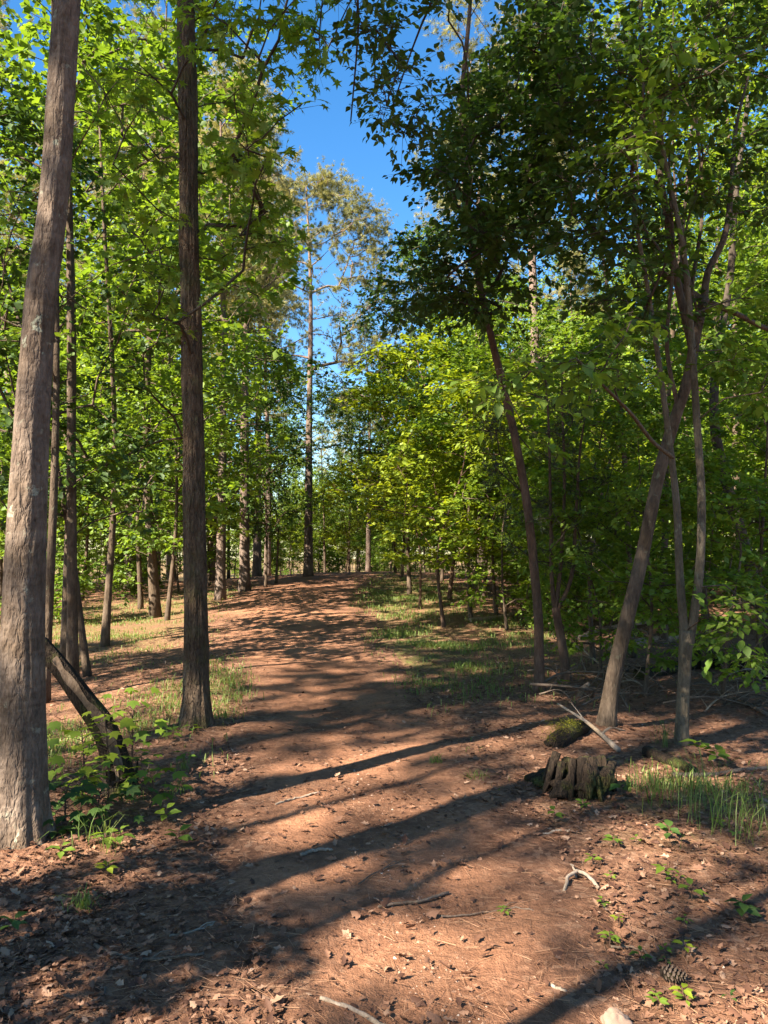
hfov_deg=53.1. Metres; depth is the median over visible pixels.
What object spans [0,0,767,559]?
sky
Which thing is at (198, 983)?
fallen leaf
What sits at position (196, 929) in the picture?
fallen stick
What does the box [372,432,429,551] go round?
woodland tree
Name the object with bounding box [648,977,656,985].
fallen leaf
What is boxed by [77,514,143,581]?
woodland tree
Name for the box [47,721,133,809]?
maple sapling
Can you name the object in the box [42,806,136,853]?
grass clump
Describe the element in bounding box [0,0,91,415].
pine tree
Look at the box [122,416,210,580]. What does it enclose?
woodland tree
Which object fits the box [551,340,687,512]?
woodland tree
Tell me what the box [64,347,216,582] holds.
woodland tree
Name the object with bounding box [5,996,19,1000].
fallen leaf
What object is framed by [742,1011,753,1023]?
fallen leaf
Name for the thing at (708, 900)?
fallen leaf
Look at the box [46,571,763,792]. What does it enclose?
grass
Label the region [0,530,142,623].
shrub
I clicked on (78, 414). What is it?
pine tree
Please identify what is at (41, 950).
fallen leaf
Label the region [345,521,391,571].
understory tree
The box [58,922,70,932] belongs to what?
fallen leaf
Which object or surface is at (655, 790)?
grass clump
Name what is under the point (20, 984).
fallen leaf
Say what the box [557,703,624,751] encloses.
dead stick
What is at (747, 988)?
fallen leaf
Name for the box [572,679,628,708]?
dead branch
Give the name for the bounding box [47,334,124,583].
woodland tree
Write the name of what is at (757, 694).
dead branch
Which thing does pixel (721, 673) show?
dead branch
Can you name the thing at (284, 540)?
understory tree
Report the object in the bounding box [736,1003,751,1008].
fallen leaf
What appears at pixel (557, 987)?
fallen stick
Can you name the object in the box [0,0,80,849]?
tall tree
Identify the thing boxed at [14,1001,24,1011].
fallen leaf
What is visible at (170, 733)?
seedling
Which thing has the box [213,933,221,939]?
fallen leaf
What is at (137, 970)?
fallen leaf
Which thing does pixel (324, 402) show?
woodland tree
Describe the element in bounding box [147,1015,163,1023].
fallen leaf
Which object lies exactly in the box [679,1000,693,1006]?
fallen leaf
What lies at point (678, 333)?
woodland tree
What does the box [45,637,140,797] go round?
leaning snag
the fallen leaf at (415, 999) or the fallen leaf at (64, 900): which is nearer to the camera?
the fallen leaf at (415, 999)
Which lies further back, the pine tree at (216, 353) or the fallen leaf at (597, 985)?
the pine tree at (216, 353)
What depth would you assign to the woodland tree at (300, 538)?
69.37 m
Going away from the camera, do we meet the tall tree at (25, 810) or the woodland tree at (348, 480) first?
the tall tree at (25, 810)
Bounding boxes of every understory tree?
[0,429,48,557]
[77,373,269,561]
[77,507,117,582]
[80,503,178,583]
[118,451,239,591]
[226,510,257,570]
[261,513,301,574]
[261,544,290,575]
[263,481,332,573]
[285,533,322,573]
[293,499,359,571]
[297,532,336,571]
[312,472,377,571]
[313,409,488,607]
[313,466,379,571]
[313,520,345,560]
[322,522,360,571]
[331,322,544,599]
[335,526,364,570]
[336,522,379,571]
[341,360,545,627]
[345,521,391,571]
[354,533,392,570]
[373,337,581,618]
[373,531,417,571]
[401,349,617,614]
[414,432,591,629]
[418,418,578,603]
[444,533,473,571]
[446,551,474,571]
[468,392,589,588]
[474,448,624,596]
[495,459,684,675]
[498,402,689,601]
[503,418,649,598]
[506,301,744,662]
[523,387,767,696]
[576,461,767,635]
[580,461,709,588]
[589,366,753,557]
[610,300,767,687]
[611,394,767,621]
[614,431,767,704]
[631,422,765,603]
[737,432,767,556]
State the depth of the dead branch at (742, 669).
9.34 m
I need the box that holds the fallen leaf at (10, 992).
[8,988,17,996]
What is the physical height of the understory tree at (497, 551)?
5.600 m
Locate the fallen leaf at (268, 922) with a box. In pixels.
[264,920,275,925]
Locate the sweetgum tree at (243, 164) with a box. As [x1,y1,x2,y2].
[45,0,416,730]
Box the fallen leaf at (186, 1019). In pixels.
[183,1016,190,1021]
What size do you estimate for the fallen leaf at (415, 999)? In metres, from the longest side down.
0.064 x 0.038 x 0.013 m
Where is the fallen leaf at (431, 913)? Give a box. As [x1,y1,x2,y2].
[426,910,439,918]
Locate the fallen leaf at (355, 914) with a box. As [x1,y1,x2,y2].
[351,911,360,918]
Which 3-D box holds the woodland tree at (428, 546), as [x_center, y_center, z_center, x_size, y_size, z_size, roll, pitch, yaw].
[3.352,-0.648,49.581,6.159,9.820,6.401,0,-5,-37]
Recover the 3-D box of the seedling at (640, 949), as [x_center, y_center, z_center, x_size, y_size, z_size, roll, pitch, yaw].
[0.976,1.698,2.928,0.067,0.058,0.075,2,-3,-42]
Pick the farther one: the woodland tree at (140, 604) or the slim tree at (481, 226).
the woodland tree at (140, 604)
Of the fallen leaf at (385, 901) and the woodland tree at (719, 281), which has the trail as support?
the fallen leaf at (385, 901)
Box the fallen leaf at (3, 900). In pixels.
[0,898,8,906]
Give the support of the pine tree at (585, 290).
on the ground at (742, 949)
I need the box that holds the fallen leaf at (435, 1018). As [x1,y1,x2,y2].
[426,1011,442,1023]
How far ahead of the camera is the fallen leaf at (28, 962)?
2.96 m
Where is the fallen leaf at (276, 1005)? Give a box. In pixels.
[272,1002,280,1008]
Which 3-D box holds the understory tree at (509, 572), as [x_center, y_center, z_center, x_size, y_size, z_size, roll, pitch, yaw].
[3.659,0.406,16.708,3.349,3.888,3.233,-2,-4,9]
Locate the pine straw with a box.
[0,644,767,1023]
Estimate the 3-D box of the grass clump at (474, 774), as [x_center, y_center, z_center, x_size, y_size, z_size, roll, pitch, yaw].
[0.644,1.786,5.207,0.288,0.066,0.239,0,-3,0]
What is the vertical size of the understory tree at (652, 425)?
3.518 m
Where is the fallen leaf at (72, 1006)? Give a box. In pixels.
[64,1003,78,1008]
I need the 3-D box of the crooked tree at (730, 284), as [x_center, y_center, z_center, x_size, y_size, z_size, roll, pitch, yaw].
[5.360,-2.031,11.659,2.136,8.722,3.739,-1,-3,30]
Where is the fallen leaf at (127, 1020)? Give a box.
[125,1017,132,1023]
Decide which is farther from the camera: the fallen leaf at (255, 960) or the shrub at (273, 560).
the shrub at (273, 560)
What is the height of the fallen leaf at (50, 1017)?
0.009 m
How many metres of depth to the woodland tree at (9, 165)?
29.90 m
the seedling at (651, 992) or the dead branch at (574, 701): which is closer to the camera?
the seedling at (651, 992)
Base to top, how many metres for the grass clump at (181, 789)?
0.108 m
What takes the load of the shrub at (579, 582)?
on the ground at (742, 949)
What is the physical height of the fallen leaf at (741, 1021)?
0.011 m
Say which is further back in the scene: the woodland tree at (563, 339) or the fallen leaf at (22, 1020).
the woodland tree at (563, 339)
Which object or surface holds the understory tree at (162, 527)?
on the ground at (742, 949)
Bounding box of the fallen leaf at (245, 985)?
[244,983,252,988]
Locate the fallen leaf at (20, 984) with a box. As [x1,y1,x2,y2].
[14,979,27,986]
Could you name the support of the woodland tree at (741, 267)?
on the ground at (742, 949)
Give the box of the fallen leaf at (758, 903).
[754,902,763,906]
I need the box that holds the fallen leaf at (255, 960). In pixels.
[251,955,259,963]
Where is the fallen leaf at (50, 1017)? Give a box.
[45,1015,58,1020]
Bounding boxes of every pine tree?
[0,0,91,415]
[0,88,285,589]
[0,238,143,367]
[63,0,208,582]
[78,306,130,582]
[79,118,218,581]
[128,355,177,580]
[134,69,313,600]
[139,330,203,580]
[154,351,210,580]
[174,37,317,580]
[176,73,330,591]
[179,155,439,576]
[202,270,367,575]
[204,333,271,443]
[206,168,313,576]
[295,387,395,571]
[332,318,398,571]
[395,64,548,575]
[421,0,626,548]
[539,249,619,407]
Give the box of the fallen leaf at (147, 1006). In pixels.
[138,1004,149,1009]
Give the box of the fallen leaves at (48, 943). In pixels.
[0,621,767,1023]
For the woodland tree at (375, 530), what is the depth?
66.71 m
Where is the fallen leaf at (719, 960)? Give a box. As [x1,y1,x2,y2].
[713,957,722,964]
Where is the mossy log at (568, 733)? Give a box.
[540,716,590,747]
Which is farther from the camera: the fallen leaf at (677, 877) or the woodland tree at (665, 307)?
the woodland tree at (665, 307)
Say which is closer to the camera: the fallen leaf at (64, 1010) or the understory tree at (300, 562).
the fallen leaf at (64, 1010)
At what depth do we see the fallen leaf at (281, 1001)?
2.66 m
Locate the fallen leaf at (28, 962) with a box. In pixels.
[26,955,36,965]
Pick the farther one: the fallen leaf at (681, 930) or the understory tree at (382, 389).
the understory tree at (382, 389)
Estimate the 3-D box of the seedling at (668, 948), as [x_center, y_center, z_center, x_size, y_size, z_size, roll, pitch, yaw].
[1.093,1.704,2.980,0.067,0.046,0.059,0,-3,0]
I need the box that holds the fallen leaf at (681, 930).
[677,926,686,933]
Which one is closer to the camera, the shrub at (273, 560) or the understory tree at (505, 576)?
the understory tree at (505, 576)
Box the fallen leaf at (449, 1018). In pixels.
[443,1016,456,1020]
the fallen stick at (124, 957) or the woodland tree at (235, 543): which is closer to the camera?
the fallen stick at (124, 957)
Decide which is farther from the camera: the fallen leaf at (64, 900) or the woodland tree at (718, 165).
the woodland tree at (718, 165)
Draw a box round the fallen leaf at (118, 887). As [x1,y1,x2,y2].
[110,884,121,892]
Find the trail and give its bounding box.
[205,572,641,1023]
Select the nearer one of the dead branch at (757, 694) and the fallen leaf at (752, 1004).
the fallen leaf at (752, 1004)
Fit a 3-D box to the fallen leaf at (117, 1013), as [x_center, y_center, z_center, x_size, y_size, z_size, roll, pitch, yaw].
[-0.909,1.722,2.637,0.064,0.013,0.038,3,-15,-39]
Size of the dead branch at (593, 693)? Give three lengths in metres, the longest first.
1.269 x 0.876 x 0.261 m
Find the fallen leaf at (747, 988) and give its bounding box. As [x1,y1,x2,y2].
[742,982,752,995]
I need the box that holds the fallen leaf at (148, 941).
[141,937,157,944]
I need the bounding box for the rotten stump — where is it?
[524,751,616,801]
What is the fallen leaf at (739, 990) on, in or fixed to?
on the ground at (742, 949)
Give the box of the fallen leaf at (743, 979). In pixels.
[731,973,747,981]
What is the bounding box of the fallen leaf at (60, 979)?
[55,972,67,987]
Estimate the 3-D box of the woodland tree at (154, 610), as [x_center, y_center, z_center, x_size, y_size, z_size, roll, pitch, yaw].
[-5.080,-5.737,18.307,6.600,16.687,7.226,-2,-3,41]
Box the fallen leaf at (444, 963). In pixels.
[438,959,450,967]
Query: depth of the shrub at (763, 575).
15.67 m
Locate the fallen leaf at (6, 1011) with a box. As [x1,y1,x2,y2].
[1,1007,9,1014]
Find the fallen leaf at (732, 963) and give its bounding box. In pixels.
[727,958,736,966]
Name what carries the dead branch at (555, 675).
on the ground at (742, 949)
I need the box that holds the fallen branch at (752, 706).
[715,691,767,716]
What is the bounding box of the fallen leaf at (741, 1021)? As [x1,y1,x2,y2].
[736,1017,746,1023]
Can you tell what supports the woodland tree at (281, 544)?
on the ground at (742, 949)
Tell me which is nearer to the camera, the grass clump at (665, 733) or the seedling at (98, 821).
the seedling at (98, 821)
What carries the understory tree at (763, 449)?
on the ground at (742, 949)
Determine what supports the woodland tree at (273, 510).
on the ground at (742, 949)
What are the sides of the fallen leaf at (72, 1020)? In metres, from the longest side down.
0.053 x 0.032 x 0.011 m
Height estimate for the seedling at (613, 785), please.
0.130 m
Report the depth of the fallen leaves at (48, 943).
3.72 m
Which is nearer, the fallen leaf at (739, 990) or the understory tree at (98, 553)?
the fallen leaf at (739, 990)
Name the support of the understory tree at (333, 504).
on the ground at (742, 949)
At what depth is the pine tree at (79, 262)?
25.06 m
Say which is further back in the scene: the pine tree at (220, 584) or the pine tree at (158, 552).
the pine tree at (158, 552)
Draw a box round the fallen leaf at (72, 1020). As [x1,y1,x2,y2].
[67,1016,77,1023]
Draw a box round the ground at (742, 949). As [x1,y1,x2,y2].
[0,559,767,1023]
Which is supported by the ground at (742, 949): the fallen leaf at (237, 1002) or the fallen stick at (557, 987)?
the fallen leaf at (237, 1002)
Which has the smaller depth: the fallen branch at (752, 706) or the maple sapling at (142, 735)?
the maple sapling at (142, 735)
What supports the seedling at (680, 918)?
on the ground at (742, 949)
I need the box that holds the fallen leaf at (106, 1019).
[95,1016,110,1023]
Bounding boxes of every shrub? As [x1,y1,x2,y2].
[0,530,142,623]
[55,542,105,581]
[97,541,168,596]
[226,561,250,577]
[250,544,302,575]
[262,560,292,574]
[313,545,352,572]
[323,558,354,571]
[359,547,393,571]
[387,562,414,571]
[399,560,423,571]
[417,559,450,572]
[488,545,516,573]
[495,536,648,630]
[542,519,671,627]
[692,521,767,601]
[707,547,767,603]
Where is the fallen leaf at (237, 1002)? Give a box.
[230,999,243,1006]
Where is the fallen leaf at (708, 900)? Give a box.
[704,898,717,904]
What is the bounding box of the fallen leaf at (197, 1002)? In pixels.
[194,998,205,1005]
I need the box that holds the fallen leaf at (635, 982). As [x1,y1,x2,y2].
[631,978,639,985]
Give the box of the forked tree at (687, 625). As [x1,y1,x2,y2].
[439,0,767,745]
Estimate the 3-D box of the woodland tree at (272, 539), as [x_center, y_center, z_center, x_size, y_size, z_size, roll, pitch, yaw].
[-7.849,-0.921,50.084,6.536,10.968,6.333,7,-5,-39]
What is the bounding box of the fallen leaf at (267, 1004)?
[264,997,272,1011]
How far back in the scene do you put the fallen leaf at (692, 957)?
2.97 m
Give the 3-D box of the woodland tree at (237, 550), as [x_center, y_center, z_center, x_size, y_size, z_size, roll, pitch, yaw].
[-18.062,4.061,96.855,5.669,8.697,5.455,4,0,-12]
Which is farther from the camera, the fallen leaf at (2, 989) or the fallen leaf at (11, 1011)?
the fallen leaf at (2, 989)
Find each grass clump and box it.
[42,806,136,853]
[47,882,104,912]
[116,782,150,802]
[164,779,183,798]
[175,756,187,770]
[429,752,443,762]
[461,768,496,779]
[606,758,734,814]
[616,747,760,824]
[645,715,689,747]
[663,766,767,847]
[673,753,767,834]
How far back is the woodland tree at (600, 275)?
32.78 m
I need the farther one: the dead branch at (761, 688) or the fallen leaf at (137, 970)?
the dead branch at (761, 688)
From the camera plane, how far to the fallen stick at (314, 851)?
3.98 m
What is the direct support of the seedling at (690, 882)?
on the ground at (742, 949)
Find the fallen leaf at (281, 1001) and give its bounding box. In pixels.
[276,998,284,1005]
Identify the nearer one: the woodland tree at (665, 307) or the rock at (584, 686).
the rock at (584, 686)
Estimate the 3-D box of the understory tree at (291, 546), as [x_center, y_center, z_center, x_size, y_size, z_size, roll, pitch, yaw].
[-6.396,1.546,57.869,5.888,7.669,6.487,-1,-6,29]
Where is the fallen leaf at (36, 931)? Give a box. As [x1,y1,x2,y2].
[32,927,42,933]
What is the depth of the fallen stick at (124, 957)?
2.98 m
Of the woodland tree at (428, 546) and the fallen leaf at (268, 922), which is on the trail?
the fallen leaf at (268, 922)
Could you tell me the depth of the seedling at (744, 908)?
3.23 m
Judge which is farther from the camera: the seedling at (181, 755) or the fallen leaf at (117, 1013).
the seedling at (181, 755)
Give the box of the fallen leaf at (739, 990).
[735,985,747,998]
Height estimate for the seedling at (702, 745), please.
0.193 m
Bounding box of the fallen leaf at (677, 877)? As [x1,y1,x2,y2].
[673,872,680,882]
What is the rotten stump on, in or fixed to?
on the ground at (742, 949)
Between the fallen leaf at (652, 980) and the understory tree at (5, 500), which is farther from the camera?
the understory tree at (5, 500)
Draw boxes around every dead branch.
[527,660,579,690]
[530,663,642,697]
[539,680,585,709]
[541,682,594,699]
[545,624,598,663]
[545,657,635,681]
[546,668,603,700]
[558,659,628,681]
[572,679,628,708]
[573,680,641,702]
[575,668,661,685]
[581,621,612,630]
[581,678,672,705]
[598,644,663,687]
[602,656,691,695]
[637,653,741,684]
[652,633,678,660]
[662,669,767,697]
[663,687,767,707]
[673,675,728,693]
[691,661,766,682]
[692,677,764,709]
[698,678,766,705]
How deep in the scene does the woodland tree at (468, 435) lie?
22.29 m
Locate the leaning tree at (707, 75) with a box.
[493,0,767,726]
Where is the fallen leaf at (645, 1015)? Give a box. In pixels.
[641,1011,655,1017]
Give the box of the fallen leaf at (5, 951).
[0,947,10,956]
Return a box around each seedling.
[0,911,27,938]
[45,842,75,858]
[49,814,74,838]
[52,803,63,821]
[53,823,75,834]
[88,806,110,826]
[90,832,115,848]
[94,860,117,875]
[104,825,136,844]
[107,793,135,808]
[133,752,151,769]
[154,803,181,823]
[162,726,181,737]
[164,824,192,849]
[174,751,197,763]
[497,905,509,915]
[548,806,563,822]
[576,798,590,807]
[584,853,602,865]
[597,896,609,906]
[597,930,620,946]
[602,834,622,847]
[604,870,616,878]
[609,782,629,794]
[610,913,623,925]
[628,945,652,964]
[644,992,669,1010]
[648,988,661,999]
[652,864,677,876]
[655,819,684,843]
[658,943,671,955]
[669,983,692,998]
[672,939,696,956]
[673,990,694,1005]
[675,914,691,924]
[677,877,706,900]
[680,738,710,748]
[704,744,729,760]
[710,817,725,825]
[721,989,736,1004]
[724,894,761,921]
[728,829,742,838]
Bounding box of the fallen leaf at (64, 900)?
[62,895,73,902]
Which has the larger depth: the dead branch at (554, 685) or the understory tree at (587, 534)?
the understory tree at (587, 534)
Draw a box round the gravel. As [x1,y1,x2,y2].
[0,633,767,1023]
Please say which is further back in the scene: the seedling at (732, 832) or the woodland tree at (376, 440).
the woodland tree at (376, 440)
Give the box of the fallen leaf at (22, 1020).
[16,1017,27,1023]
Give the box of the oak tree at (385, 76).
[320,0,511,183]
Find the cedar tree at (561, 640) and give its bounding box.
[457,332,644,682]
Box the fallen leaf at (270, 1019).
[265,1013,274,1023]
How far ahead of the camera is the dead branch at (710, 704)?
7.80 m
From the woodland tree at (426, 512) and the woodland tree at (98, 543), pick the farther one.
the woodland tree at (426, 512)
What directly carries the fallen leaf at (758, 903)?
on the ground at (742, 949)
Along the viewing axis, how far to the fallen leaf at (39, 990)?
2.77 m
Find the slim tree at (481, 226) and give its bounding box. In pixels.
[364,0,612,692]
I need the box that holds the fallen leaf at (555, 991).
[551,987,559,996]
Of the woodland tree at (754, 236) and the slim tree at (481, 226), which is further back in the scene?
the woodland tree at (754, 236)
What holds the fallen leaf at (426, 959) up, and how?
on the trail
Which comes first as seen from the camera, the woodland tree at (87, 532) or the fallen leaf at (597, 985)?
the fallen leaf at (597, 985)
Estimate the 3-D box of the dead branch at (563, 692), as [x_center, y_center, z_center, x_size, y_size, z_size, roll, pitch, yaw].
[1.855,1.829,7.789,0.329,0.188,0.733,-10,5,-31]
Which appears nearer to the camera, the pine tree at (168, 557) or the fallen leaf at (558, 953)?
the fallen leaf at (558, 953)
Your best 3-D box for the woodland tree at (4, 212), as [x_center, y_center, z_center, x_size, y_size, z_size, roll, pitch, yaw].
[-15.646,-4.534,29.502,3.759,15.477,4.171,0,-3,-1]
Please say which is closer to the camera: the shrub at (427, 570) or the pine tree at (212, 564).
the pine tree at (212, 564)
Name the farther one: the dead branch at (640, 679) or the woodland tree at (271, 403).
the woodland tree at (271, 403)
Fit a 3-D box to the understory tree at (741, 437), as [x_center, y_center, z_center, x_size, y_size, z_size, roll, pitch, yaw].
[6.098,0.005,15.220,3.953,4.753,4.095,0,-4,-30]
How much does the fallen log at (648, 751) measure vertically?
0.091 m
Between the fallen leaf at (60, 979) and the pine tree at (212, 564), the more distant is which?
the pine tree at (212, 564)
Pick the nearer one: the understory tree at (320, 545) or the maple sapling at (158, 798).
the maple sapling at (158, 798)
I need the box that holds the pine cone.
[660,964,686,983]
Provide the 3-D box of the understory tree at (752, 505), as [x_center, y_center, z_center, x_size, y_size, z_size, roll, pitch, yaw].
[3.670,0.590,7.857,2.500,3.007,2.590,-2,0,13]
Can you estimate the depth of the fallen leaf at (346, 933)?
3.17 m
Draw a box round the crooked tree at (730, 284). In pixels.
[661,95,767,655]
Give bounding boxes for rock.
[577,682,590,696]
[599,1007,632,1023]
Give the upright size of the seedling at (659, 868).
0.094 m
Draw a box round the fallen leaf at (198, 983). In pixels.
[194,981,201,987]
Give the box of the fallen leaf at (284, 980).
[277,977,288,983]
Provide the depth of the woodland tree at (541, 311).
23.66 m
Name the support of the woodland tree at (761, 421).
on the ground at (742, 949)
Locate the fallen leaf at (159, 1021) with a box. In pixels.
[155,1018,163,1023]
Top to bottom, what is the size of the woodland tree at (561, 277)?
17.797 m
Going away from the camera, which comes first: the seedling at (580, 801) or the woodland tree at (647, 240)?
the seedling at (580, 801)
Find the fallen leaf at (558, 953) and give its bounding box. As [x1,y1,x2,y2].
[553,950,563,955]
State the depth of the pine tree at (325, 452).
60.75 m
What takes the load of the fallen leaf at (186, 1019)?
on the ground at (742, 949)
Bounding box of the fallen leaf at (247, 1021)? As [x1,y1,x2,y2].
[243,1019,255,1023]
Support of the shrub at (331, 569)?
on the ground at (742, 949)
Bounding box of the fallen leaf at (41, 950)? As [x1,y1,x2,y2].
[38,947,46,953]
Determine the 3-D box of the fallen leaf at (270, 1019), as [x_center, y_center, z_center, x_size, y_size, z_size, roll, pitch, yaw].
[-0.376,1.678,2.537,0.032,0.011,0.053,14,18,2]
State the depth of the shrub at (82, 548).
33.03 m
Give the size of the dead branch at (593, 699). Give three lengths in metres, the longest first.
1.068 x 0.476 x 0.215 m
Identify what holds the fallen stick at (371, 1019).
on the trail
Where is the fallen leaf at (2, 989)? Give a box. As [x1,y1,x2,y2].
[0,986,5,994]
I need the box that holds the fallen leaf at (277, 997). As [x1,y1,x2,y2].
[270,994,283,1003]
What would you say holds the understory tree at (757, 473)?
on the ground at (742, 949)
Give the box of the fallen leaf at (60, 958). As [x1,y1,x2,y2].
[52,955,67,961]
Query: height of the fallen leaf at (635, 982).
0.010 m
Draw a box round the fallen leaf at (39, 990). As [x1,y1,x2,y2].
[34,986,44,997]
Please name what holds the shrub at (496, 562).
on the ground at (742, 949)
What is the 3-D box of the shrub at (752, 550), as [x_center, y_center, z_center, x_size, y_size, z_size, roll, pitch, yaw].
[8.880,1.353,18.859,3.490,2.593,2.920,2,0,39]
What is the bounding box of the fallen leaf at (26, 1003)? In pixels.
[22,998,31,1007]
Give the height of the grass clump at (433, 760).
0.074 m
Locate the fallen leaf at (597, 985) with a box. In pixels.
[594,978,601,991]
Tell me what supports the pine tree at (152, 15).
on the ground at (742, 949)
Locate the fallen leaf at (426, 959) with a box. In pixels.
[423,957,430,962]
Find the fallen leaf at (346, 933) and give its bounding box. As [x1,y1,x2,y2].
[342,929,350,938]
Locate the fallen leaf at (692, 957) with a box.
[688,954,696,962]
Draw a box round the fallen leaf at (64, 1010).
[61,1002,71,1013]
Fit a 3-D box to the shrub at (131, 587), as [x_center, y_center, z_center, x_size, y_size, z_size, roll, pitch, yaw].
[-7.913,1.899,23.706,2.343,2.080,2.800,0,-3,-5]
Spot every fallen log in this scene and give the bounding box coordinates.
[469,612,513,621]
[577,621,646,639]
[609,635,678,652]
[633,659,700,679]
[642,745,697,772]
[694,649,767,679]
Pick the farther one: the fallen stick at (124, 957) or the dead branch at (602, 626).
the dead branch at (602, 626)
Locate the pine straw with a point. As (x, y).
(238, 978)
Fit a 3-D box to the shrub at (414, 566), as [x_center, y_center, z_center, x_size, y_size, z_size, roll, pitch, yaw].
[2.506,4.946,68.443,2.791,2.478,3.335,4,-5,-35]
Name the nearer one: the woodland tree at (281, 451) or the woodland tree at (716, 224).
the woodland tree at (716, 224)
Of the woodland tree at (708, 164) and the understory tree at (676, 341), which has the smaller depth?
the understory tree at (676, 341)
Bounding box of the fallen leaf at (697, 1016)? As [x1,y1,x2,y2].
[690,1014,704,1019]
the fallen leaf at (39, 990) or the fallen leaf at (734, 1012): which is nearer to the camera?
the fallen leaf at (734, 1012)
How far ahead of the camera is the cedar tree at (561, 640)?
8.89 m
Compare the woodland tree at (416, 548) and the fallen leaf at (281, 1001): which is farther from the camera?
the woodland tree at (416, 548)
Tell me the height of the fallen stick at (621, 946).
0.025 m
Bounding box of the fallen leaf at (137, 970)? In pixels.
[129,969,146,975]
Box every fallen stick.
[62,986,106,1020]
[93,943,203,961]
[169,921,216,936]
[275,791,320,804]
[300,847,332,855]
[319,996,385,1023]
[358,858,409,884]
[378,891,448,907]
[441,902,532,916]
[543,829,576,833]
[549,983,566,991]
[562,869,599,890]
[611,945,653,955]
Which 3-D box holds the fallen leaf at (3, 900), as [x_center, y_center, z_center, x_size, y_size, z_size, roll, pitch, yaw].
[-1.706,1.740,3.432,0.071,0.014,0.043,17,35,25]
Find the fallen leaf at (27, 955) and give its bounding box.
[23,947,32,958]
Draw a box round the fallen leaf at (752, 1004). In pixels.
[747,1002,756,1007]
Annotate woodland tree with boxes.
[0,0,233,703]
[0,0,308,618]
[0,0,316,646]
[0,48,221,676]
[0,120,94,277]
[0,171,65,285]
[0,240,106,599]
[0,275,130,549]
[0,289,166,600]
[0,335,109,571]
[1,207,24,289]
[34,0,76,657]
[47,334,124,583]
[59,167,272,608]
[59,202,314,620]
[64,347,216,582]
[66,169,79,674]
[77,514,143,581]
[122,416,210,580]
[152,366,278,585]
[161,506,182,563]
[205,328,330,587]
[207,355,335,582]
[209,202,282,578]
[226,469,271,577]
[226,525,252,576]
[233,420,312,563]
[234,496,274,560]
[249,418,305,574]
[250,465,298,564]
[251,406,316,531]
[276,485,330,573]
[279,382,364,571]
[281,499,318,566]
[283,460,304,572]
[293,481,353,569]
[300,465,347,563]
[301,217,506,593]
[315,389,381,571]
[315,480,353,571]
[317,454,361,569]
[325,348,434,578]
[344,355,445,572]
[348,450,401,568]
[353,312,480,581]
[354,450,430,570]
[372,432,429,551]
[388,503,431,571]
[389,290,595,597]
[395,436,430,571]
[396,338,544,587]
[396,413,472,556]
[410,521,461,572]
[415,269,564,578]
[439,267,607,580]
[485,193,579,563]
[507,0,681,657]
[517,252,622,439]
[518,317,593,435]
[522,213,612,332]
[527,303,691,537]
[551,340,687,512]
[576,0,767,670]
[580,242,710,468]
[582,112,720,576]
[584,344,665,460]
[589,0,767,611]
[591,261,674,462]
[592,201,725,408]
[596,215,661,383]
[598,0,767,643]
[598,250,751,543]
[622,224,767,565]
[627,106,767,540]
[640,67,767,590]
[649,226,759,434]
[658,14,767,355]
[661,168,756,532]
[677,121,767,533]
[700,217,767,502]
[702,256,767,529]
[711,158,767,359]
[725,380,767,541]
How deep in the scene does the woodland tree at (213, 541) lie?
26.81 m
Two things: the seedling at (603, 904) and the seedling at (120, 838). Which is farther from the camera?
the seedling at (120, 838)
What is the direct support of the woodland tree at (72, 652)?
on the ground at (742, 949)
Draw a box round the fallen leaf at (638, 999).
[634,996,642,1002]
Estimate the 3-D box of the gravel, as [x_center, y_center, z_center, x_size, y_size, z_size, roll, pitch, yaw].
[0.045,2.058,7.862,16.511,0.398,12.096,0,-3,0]
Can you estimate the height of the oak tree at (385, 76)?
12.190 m
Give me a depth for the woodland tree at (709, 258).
30.14 m
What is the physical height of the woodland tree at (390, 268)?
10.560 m
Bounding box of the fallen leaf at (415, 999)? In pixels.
[411,996,425,1006]
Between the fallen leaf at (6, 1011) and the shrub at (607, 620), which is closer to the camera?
the fallen leaf at (6, 1011)
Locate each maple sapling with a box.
[42,773,116,826]
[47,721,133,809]
[51,771,158,829]
[67,710,155,803]
[92,687,168,764]
[117,762,193,807]
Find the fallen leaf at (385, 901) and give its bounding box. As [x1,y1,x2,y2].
[380,897,389,906]
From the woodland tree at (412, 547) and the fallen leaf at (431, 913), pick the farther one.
the woodland tree at (412, 547)
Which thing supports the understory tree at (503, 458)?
on the ground at (742, 949)
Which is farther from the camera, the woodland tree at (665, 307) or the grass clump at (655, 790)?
the woodland tree at (665, 307)
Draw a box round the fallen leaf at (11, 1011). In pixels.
[5,1008,14,1017]
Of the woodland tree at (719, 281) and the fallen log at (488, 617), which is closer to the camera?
the fallen log at (488, 617)
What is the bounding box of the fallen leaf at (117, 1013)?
[110,1009,127,1017]
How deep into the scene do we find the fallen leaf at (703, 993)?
2.72 m
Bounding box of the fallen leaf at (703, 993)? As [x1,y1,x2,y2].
[695,992,711,996]
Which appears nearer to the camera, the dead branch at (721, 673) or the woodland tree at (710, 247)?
the dead branch at (721, 673)
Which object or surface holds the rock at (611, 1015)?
on the trail
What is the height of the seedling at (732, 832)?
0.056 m
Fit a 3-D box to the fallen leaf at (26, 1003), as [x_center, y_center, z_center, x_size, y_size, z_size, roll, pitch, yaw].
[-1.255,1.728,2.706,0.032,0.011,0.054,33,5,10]
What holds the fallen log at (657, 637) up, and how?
on the ground at (742, 949)
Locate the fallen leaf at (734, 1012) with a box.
[726,1006,740,1016]
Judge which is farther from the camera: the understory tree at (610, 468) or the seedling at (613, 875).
the understory tree at (610, 468)
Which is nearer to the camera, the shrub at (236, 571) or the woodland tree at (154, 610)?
the woodland tree at (154, 610)

